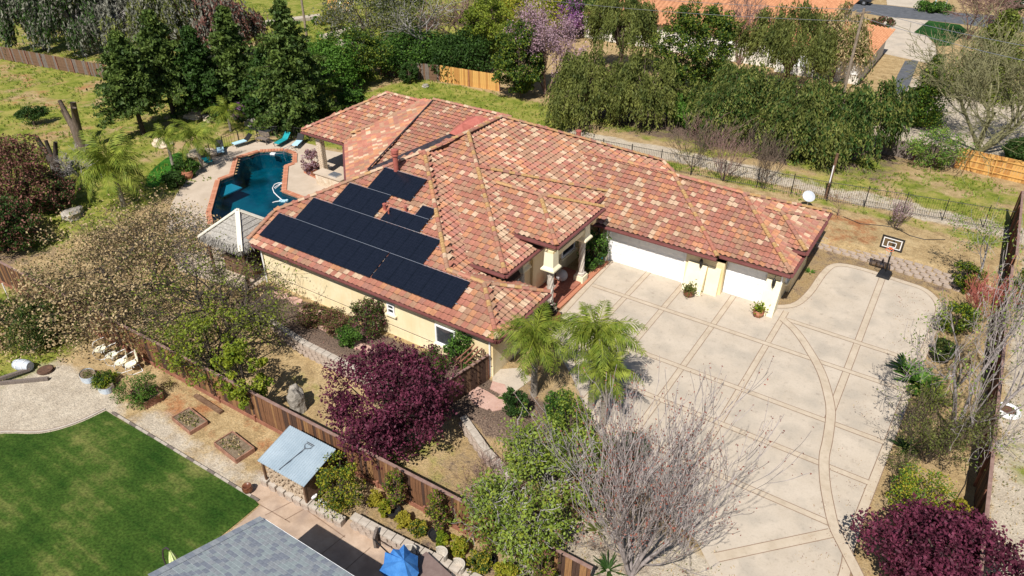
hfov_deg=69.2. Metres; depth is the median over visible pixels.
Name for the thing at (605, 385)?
palm tree
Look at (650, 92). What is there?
pepper tree
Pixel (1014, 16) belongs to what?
tree
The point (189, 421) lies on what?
wooden planter
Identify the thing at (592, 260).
shrub
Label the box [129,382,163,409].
wooden planter
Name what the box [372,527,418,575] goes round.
blue umbrella
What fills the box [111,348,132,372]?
garden chair
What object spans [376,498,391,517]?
shrub
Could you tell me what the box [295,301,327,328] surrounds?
shrub
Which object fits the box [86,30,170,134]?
redwood tree
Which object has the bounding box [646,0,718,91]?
tree
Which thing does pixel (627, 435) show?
shrub
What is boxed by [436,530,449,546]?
shrub
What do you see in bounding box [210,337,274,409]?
mimosa tree
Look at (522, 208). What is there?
house
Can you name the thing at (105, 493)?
lawn
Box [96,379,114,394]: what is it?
metal tub
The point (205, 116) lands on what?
rock
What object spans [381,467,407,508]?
climbing shrub
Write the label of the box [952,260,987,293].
shrub
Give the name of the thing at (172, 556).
garden umbrella
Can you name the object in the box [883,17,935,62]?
neighbour drive
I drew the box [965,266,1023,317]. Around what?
shrub
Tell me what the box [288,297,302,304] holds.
path stone
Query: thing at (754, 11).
bare tree
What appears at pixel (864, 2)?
parked car
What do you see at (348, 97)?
shrub
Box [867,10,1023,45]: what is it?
power line
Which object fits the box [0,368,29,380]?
timber beam
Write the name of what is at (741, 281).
garage door
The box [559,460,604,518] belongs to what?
shrub
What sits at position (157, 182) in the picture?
artificial turf
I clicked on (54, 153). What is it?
pollarded tree
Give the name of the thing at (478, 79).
board fence
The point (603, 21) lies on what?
pepper tree
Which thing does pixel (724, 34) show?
tree
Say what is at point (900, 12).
street
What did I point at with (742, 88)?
pepper tree
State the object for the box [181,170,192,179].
plant pot
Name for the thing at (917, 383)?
bird of paradise
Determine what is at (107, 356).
garden chair
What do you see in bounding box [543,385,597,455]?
shrub
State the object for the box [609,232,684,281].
garage door
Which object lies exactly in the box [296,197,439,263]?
solar array
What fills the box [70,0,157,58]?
eucalyptus tree
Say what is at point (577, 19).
bare tree
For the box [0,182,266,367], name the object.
bare tree
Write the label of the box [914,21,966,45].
lawn
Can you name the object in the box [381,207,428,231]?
solar array
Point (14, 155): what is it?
tree
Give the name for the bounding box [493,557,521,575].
shrub
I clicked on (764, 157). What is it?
bare shrub
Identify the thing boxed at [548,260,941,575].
driveway
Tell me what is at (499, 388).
flagstone
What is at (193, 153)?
rock
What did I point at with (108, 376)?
shrub
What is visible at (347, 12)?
tree
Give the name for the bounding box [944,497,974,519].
shrub
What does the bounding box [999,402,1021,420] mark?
tyre planter
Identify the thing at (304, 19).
utility pole
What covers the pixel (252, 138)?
iron fence
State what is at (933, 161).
shrub
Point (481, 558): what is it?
shrub
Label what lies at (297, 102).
redwood tree
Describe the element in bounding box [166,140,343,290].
pool deck
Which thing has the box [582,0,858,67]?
tiled house
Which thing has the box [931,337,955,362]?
shrub
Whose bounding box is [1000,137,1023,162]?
shrub
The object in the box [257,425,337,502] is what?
woodshed
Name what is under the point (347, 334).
shrub
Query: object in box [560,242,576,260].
window
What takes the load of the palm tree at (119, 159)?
on the ground at (64, 394)
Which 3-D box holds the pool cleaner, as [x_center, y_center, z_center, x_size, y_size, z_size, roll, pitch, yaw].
[-17.441,-7.112,55.214,1.117,0.180,3.544,-12,35,-18]
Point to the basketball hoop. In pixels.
(891, 243)
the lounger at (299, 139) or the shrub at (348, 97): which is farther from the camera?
the shrub at (348, 97)
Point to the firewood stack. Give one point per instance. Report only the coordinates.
(284, 482)
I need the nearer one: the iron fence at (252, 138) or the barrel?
the barrel
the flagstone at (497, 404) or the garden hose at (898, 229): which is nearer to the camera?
the flagstone at (497, 404)
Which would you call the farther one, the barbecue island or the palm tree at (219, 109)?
the palm tree at (219, 109)
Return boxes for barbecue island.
[313,168,343,186]
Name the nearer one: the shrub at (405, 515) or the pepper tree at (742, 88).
the shrub at (405, 515)
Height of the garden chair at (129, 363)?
1.176 m
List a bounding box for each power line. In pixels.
[546,0,859,21]
[667,0,862,9]
[865,18,1023,60]
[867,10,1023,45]
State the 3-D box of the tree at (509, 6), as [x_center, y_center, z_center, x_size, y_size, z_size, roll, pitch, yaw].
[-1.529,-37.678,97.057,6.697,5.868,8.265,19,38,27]
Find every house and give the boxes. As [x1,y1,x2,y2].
[148,516,353,575]
[246,91,832,376]
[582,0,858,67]
[774,20,895,83]
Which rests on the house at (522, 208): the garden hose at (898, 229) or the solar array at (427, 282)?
the solar array at (427, 282)
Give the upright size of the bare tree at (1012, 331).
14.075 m
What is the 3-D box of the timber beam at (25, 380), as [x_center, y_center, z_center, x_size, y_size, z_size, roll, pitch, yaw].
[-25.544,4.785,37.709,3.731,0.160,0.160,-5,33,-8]
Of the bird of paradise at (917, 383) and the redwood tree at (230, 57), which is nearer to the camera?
the bird of paradise at (917, 383)
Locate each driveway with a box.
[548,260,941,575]
[886,0,919,7]
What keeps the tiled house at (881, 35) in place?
on the ground at (64, 394)
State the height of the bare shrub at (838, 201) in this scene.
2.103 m
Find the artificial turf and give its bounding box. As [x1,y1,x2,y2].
[146,152,184,186]
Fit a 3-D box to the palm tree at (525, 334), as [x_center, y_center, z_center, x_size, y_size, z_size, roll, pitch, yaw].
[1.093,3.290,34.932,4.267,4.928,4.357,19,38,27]
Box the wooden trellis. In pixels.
[456,345,485,370]
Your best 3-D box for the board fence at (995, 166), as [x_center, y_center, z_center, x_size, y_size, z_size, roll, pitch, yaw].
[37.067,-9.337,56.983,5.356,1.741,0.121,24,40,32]
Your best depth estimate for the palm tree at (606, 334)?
32.55 m
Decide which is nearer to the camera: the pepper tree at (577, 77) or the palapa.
the palapa
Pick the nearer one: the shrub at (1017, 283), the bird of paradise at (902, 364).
the bird of paradise at (902, 364)
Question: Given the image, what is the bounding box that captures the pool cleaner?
[272,183,287,202]
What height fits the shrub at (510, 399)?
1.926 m
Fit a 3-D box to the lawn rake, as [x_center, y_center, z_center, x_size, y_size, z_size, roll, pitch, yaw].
[-9.024,7.093,31.103,0.402,0.393,1.615,22,39,30]
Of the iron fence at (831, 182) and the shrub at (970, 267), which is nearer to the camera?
the shrub at (970, 267)
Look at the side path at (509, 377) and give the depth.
37.13 m
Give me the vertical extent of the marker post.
3.603 m
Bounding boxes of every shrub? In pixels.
[0,297,17,325]
[1,299,68,351]
[11,170,80,214]
[50,135,104,179]
[90,369,119,389]
[109,371,162,409]
[160,170,186,188]
[170,156,201,175]
[227,102,245,120]
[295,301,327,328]
[300,148,319,174]
[314,450,365,517]
[318,306,350,337]
[334,86,366,107]
[334,324,362,348]
[345,295,386,339]
[366,488,381,507]
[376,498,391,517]
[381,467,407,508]
[394,510,411,528]
[398,61,418,82]
[407,518,428,538]
[418,344,447,381]
[424,488,450,530]
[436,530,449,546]
[443,330,473,368]
[445,533,468,557]
[450,437,538,515]
[466,549,492,574]
[478,509,498,556]
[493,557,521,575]
[501,457,515,468]
[502,386,528,417]
[527,538,555,575]
[534,300,558,321]
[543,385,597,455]
[543,388,571,422]
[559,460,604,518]
[576,229,611,272]
[592,441,636,498]
[616,429,650,462]
[662,91,703,126]
[662,104,729,166]
[675,111,754,149]
[702,121,757,180]
[725,119,791,158]
[753,123,800,188]
[825,192,851,215]
[869,15,895,27]
[877,369,1019,470]
[884,442,920,482]
[885,461,958,524]
[904,126,978,171]
[913,0,955,14]
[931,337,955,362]
[933,300,984,334]
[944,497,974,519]
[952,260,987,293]
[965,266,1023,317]
[999,268,1023,306]
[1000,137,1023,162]
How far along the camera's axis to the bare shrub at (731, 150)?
54.21 m
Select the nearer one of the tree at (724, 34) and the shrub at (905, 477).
the shrub at (905, 477)
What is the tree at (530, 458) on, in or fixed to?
on the ground at (64, 394)
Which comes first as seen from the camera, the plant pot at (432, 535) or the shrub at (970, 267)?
the plant pot at (432, 535)
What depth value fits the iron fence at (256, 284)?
43.40 m
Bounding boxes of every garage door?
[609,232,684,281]
[722,262,767,302]
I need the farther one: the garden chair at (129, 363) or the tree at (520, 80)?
the tree at (520, 80)
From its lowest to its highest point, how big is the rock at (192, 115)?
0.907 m
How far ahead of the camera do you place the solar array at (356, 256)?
41.53 m
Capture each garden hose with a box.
[843,216,944,239]
[956,470,968,499]
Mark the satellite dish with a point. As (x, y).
(808, 196)
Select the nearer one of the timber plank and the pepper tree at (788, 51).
the timber plank
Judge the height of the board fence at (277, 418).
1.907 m
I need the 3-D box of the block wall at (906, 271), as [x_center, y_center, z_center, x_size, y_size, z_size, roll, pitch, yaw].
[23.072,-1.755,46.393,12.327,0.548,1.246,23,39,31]
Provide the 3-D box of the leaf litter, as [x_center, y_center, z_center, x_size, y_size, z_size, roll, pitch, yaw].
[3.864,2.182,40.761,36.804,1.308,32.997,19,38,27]
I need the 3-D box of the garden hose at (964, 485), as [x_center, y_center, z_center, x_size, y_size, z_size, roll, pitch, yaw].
[19.009,8.322,31.265,0.121,0.038,2.130,24,40,32]
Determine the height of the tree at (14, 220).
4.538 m
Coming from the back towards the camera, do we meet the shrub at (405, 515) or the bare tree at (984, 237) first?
the bare tree at (984, 237)
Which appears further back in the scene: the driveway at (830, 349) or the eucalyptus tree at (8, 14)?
the eucalyptus tree at (8, 14)
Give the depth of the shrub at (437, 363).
36.86 m
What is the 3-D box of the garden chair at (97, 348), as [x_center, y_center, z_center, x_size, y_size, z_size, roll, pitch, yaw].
[-21.856,3.128,39.361,0.780,1.176,0.796,-15,36,-22]
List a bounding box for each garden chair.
[92,335,110,359]
[103,342,121,365]
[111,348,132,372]
[121,349,142,374]
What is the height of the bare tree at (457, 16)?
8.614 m
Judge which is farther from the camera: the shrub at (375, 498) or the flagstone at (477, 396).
the flagstone at (477, 396)
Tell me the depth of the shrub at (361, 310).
39.20 m
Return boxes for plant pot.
[36,365,54,374]
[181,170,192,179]
[242,482,252,493]
[385,504,400,518]
[428,527,442,542]
[487,554,495,568]
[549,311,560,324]
[681,279,701,297]
[750,300,770,317]
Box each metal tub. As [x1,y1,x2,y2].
[79,368,95,383]
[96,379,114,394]
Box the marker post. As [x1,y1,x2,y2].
[824,153,838,198]
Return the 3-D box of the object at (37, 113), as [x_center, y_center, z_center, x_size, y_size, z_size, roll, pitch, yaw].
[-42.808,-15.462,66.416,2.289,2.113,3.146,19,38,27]
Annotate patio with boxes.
[231,483,391,575]
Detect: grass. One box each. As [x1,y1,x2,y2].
[0,0,1023,380]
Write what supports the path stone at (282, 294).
on the ground at (64, 394)
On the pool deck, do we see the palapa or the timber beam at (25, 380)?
the palapa
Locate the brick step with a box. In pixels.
[557,260,608,309]
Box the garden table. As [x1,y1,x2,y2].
[417,552,451,575]
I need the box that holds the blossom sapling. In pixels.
[889,187,915,228]
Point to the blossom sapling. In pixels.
(898, 215)
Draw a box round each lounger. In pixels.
[200,152,213,166]
[215,140,224,154]
[231,133,251,148]
[273,131,290,145]
[291,133,303,148]
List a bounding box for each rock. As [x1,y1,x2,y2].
[61,205,83,220]
[152,138,172,148]
[183,110,203,119]
[185,148,219,159]
[203,114,218,122]
[244,117,254,125]
[286,383,306,414]
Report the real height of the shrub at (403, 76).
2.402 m
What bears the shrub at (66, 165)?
on the ground at (64, 394)
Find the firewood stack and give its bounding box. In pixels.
[266,466,304,499]
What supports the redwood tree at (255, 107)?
on the ground at (64, 394)
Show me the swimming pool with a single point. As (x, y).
(248, 186)
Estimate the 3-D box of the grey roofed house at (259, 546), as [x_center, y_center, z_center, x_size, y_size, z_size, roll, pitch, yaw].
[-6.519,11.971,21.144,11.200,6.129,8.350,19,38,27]
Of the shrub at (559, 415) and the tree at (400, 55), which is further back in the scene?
the tree at (400, 55)
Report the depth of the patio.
29.90 m
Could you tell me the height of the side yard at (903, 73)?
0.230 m
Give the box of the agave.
[593,552,627,575]
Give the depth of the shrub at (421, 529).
29.50 m
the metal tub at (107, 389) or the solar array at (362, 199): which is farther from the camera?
the solar array at (362, 199)
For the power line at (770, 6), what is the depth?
61.03 m
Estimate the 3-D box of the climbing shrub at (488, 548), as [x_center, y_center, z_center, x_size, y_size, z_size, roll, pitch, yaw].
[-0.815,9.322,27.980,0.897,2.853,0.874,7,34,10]
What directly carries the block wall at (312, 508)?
on the patio
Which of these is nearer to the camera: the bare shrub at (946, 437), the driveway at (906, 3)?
the bare shrub at (946, 437)
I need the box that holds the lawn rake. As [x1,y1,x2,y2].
[279,442,313,469]
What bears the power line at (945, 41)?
attached to the utility pole at (863, 12)
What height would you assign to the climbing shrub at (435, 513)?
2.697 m
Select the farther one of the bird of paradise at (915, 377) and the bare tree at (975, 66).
the bare tree at (975, 66)
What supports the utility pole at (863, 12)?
on the ground at (64, 394)
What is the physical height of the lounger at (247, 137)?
0.800 m
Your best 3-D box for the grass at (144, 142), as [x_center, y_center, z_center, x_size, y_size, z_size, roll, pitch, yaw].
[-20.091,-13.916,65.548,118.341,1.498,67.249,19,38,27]
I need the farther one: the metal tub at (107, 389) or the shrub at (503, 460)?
the metal tub at (107, 389)
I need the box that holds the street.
[853,3,1023,31]
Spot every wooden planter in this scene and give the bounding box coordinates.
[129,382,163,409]
[171,407,207,434]
[214,431,254,463]
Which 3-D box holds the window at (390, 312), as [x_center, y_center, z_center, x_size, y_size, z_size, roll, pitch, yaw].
[-6.431,1.177,39.328,0.720,0.740,0.190,19,38,27]
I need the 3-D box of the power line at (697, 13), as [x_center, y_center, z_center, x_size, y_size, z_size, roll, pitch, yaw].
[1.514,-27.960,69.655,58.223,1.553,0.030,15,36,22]
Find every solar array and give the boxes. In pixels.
[259,213,388,277]
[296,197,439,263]
[332,182,390,216]
[368,167,426,200]
[371,253,469,308]
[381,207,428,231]
[415,205,434,218]
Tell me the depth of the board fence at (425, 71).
77.49 m
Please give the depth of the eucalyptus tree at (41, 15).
79.89 m
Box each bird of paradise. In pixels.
[885,352,928,382]
[893,362,946,397]
[907,381,952,411]
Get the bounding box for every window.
[385,302,396,318]
[433,323,455,350]
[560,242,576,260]
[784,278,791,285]
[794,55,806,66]
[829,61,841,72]
[844,62,859,75]
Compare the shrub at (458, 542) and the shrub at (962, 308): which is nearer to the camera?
the shrub at (458, 542)
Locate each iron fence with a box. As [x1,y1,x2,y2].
[192,125,314,161]
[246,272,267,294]
[582,136,1014,230]
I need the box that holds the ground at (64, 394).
[0,0,1023,575]
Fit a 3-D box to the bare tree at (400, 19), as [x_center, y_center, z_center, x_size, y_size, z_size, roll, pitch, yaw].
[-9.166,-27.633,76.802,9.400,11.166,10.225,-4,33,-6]
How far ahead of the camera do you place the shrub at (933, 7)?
103.06 m
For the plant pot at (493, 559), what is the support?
on the ground at (64, 394)
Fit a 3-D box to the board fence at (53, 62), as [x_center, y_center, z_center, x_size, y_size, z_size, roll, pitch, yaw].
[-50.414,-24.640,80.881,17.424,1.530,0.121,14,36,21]
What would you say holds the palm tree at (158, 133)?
on the artificial turf
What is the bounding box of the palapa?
[198,208,264,286]
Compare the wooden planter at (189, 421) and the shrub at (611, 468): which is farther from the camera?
the wooden planter at (189, 421)
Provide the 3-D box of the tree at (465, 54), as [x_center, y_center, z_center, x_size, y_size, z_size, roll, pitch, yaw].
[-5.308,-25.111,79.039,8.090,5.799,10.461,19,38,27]
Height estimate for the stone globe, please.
0.720 m
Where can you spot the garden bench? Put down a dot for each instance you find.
(265, 138)
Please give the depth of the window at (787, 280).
42.57 m
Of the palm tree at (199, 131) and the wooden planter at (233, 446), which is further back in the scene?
the palm tree at (199, 131)
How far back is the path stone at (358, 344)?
39.47 m
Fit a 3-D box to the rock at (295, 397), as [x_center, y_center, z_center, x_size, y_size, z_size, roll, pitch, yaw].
[-10.408,5.540,35.981,0.849,2.056,1.062,-6,33,-9]
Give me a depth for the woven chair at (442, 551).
28.46 m
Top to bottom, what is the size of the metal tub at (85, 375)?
0.462 m
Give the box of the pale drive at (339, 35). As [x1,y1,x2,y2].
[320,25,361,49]
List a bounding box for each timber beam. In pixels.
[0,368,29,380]
[0,376,48,384]
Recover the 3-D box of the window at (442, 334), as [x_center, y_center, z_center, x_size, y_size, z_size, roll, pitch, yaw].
[-3.413,2.562,37.886,1.500,1.290,0.190,19,38,27]
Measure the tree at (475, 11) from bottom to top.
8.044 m
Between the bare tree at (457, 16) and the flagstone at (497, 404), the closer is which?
the flagstone at (497, 404)
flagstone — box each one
[467,387,496,409]
[489,393,504,411]
[490,381,506,393]
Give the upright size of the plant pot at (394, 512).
0.300 m
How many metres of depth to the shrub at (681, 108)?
64.76 m
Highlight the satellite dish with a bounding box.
[803,191,814,204]
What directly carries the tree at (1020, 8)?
on the ground at (64, 394)
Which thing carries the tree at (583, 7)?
on the ground at (64, 394)
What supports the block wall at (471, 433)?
on the ground at (64, 394)
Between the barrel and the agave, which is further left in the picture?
the barrel
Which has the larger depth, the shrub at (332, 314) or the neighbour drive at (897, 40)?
the neighbour drive at (897, 40)
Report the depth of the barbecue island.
55.55 m
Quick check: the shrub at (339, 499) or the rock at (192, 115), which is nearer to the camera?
the shrub at (339, 499)
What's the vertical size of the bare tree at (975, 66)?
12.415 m
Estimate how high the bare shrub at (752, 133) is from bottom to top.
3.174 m
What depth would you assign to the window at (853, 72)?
76.02 m
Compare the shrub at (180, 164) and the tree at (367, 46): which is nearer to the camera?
the shrub at (180, 164)
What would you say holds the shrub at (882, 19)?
on the ground at (64, 394)
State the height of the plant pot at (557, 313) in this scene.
0.750 m
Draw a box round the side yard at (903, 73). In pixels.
[895,60,917,93]
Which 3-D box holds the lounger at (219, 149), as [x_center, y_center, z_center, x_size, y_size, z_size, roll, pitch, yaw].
[-24.076,-11.536,61.225,0.636,0.800,1.730,-12,35,-18]
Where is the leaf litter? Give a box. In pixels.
[238,250,970,575]
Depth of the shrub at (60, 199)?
51.61 m
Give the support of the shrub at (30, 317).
on the ground at (64, 394)
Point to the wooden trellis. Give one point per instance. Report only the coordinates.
(461, 357)
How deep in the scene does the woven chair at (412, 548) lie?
28.56 m
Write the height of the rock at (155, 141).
1.050 m
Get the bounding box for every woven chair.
[405,544,416,554]
[436,546,447,561]
[451,558,464,575]
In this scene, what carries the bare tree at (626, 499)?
on the ground at (64, 394)
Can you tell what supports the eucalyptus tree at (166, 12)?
on the ground at (64, 394)
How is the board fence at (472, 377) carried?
on the ground at (64, 394)
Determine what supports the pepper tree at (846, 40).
on the ground at (64, 394)
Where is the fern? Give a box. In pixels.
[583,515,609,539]
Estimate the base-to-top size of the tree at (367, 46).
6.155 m
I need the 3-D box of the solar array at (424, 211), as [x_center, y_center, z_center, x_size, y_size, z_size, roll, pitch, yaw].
[-4.779,-4.216,41.407,1.170,0.367,0.749,19,38,27]
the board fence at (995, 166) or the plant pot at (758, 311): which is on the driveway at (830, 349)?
the plant pot at (758, 311)
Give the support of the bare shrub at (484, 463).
on the ground at (64, 394)
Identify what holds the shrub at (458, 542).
on the ground at (64, 394)
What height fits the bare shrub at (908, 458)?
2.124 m
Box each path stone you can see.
[272,291,287,298]
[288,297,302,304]
[353,340,364,349]
[360,345,370,353]
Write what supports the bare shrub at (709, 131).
on the ground at (64, 394)
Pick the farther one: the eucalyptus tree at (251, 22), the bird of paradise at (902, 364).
the eucalyptus tree at (251, 22)
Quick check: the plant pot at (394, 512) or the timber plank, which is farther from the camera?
the timber plank
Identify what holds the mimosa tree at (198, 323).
on the ground at (64, 394)
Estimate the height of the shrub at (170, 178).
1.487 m
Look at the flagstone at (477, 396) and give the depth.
35.94 m
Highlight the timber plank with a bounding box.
[193,393,222,413]
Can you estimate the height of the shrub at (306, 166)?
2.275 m
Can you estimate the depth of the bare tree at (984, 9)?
88.10 m
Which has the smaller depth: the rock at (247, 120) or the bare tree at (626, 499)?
the bare tree at (626, 499)
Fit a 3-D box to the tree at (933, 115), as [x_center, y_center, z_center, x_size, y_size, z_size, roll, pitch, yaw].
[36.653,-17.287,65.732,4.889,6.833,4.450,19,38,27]
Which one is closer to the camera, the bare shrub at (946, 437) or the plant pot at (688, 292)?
the bare shrub at (946, 437)
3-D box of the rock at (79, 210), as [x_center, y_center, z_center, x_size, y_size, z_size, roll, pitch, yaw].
[-30.660,-5.188,51.830,1.306,0.903,1.888,0,33,1]
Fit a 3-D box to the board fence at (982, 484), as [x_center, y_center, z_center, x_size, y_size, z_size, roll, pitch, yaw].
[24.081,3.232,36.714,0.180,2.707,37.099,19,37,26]
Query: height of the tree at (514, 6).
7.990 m
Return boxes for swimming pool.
[206,148,303,223]
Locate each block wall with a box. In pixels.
[259,475,345,527]
[261,316,398,404]
[350,512,481,575]
[458,415,516,484]
[815,236,993,298]
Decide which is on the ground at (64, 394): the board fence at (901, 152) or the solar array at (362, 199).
the board fence at (901, 152)
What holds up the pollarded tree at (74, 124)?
on the ground at (64, 394)
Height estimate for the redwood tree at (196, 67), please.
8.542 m
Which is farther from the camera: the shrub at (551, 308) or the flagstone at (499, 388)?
the shrub at (551, 308)
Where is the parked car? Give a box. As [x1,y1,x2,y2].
[859,0,873,5]
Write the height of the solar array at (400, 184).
0.750 m
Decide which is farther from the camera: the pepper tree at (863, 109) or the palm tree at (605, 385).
the pepper tree at (863, 109)
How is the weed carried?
on the ground at (64, 394)
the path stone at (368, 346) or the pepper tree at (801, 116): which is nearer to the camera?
the path stone at (368, 346)
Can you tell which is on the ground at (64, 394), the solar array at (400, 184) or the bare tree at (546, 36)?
the bare tree at (546, 36)
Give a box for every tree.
[0,0,84,54]
[0,132,66,210]
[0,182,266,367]
[0,194,49,252]
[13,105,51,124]
[14,0,110,60]
[34,135,62,177]
[58,100,87,151]
[65,124,151,206]
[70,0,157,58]
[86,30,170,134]
[98,0,212,56]
[117,228,311,388]
[130,9,203,118]
[139,122,186,164]
[145,302,262,386]
[166,24,239,119]
[169,118,221,168]
[171,0,273,54]
[201,95,246,131]
[205,5,254,120]
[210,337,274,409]
[235,48,276,130]
[246,0,345,144]
[302,32,367,93]
[308,0,411,43]
[316,10,340,30]
[317,336,464,469]
[325,22,395,82]
[368,27,455,77]
[369,0,425,31]
[378,0,465,63]
[413,0,495,37]
[425,25,499,83]
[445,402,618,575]
[458,0,516,64]
[485,302,576,396]
[490,19,547,97]
[492,0,521,20]
[499,0,571,37]
[503,0,590,94]
[515,355,813,575]
[537,47,641,135]
[543,0,596,30]
[550,0,585,38]
[551,300,647,409]
[569,343,644,426]
[583,0,661,64]
[587,39,692,130]
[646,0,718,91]
[682,54,785,150]
[689,2,740,87]
[722,0,780,64]
[731,0,838,83]
[751,70,857,173]
[807,0,877,82]
[809,75,918,173]
[850,492,1023,575]
[891,1,1023,183]
[896,217,1023,471]
[905,54,950,132]
[942,0,1023,39]
[944,8,1023,108]
[947,195,1014,294]
[992,0,1023,22]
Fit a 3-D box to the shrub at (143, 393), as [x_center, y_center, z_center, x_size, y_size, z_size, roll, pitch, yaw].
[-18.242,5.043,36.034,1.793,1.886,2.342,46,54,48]
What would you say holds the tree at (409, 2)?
on the ground at (64, 394)
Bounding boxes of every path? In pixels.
[264,14,319,25]
[492,368,530,392]
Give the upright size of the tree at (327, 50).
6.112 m
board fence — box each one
[0,47,103,77]
[0,261,592,575]
[380,61,439,80]
[436,354,488,412]
[439,65,499,91]
[874,137,957,167]
[953,148,1023,183]
[963,191,1023,575]
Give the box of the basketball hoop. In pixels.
[876,234,905,279]
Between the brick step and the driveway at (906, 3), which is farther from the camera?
the driveway at (906, 3)
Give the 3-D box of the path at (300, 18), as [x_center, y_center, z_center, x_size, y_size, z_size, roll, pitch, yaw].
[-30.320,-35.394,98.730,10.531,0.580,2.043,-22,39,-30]
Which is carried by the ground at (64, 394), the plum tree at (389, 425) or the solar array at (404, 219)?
the plum tree at (389, 425)
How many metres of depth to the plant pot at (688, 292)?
43.06 m
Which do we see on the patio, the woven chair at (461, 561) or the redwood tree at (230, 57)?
the woven chair at (461, 561)
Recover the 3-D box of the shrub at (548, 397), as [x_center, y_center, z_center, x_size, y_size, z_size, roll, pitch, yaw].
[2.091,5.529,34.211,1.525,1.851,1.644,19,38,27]
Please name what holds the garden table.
on the patio
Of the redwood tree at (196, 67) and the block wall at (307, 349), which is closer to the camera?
the block wall at (307, 349)
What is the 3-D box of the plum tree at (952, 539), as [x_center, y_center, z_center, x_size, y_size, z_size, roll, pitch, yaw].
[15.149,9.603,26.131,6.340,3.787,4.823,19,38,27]
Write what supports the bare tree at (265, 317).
on the ground at (64, 394)
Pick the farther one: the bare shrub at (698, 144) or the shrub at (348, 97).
the shrub at (348, 97)
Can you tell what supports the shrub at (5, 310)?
on the ground at (64, 394)
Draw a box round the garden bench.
[255,130,269,144]
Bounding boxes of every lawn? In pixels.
[0,408,258,575]
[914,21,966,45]
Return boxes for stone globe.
[556,269,567,280]
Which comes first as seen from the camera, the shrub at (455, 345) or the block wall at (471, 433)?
the block wall at (471, 433)
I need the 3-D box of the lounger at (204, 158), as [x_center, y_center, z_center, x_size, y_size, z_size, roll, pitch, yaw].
[-24.516,-10.418,59.497,0.636,0.800,1.730,-22,39,-30]
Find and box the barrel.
[12,359,33,370]
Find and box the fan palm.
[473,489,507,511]
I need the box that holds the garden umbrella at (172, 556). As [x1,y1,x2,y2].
[162,547,177,564]
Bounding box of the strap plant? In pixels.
[887,433,920,454]
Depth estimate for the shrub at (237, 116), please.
67.14 m
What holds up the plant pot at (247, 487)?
on the ground at (64, 394)
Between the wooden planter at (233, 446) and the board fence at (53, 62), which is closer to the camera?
the wooden planter at (233, 446)
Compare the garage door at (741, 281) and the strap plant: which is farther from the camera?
the garage door at (741, 281)
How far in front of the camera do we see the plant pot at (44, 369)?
38.53 m
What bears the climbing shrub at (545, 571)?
on the ground at (64, 394)
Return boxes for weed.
[804,268,816,273]
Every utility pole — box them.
[300,0,307,47]
[843,8,870,91]
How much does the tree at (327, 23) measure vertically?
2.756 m
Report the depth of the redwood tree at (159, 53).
63.99 m
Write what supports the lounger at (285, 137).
on the pool deck

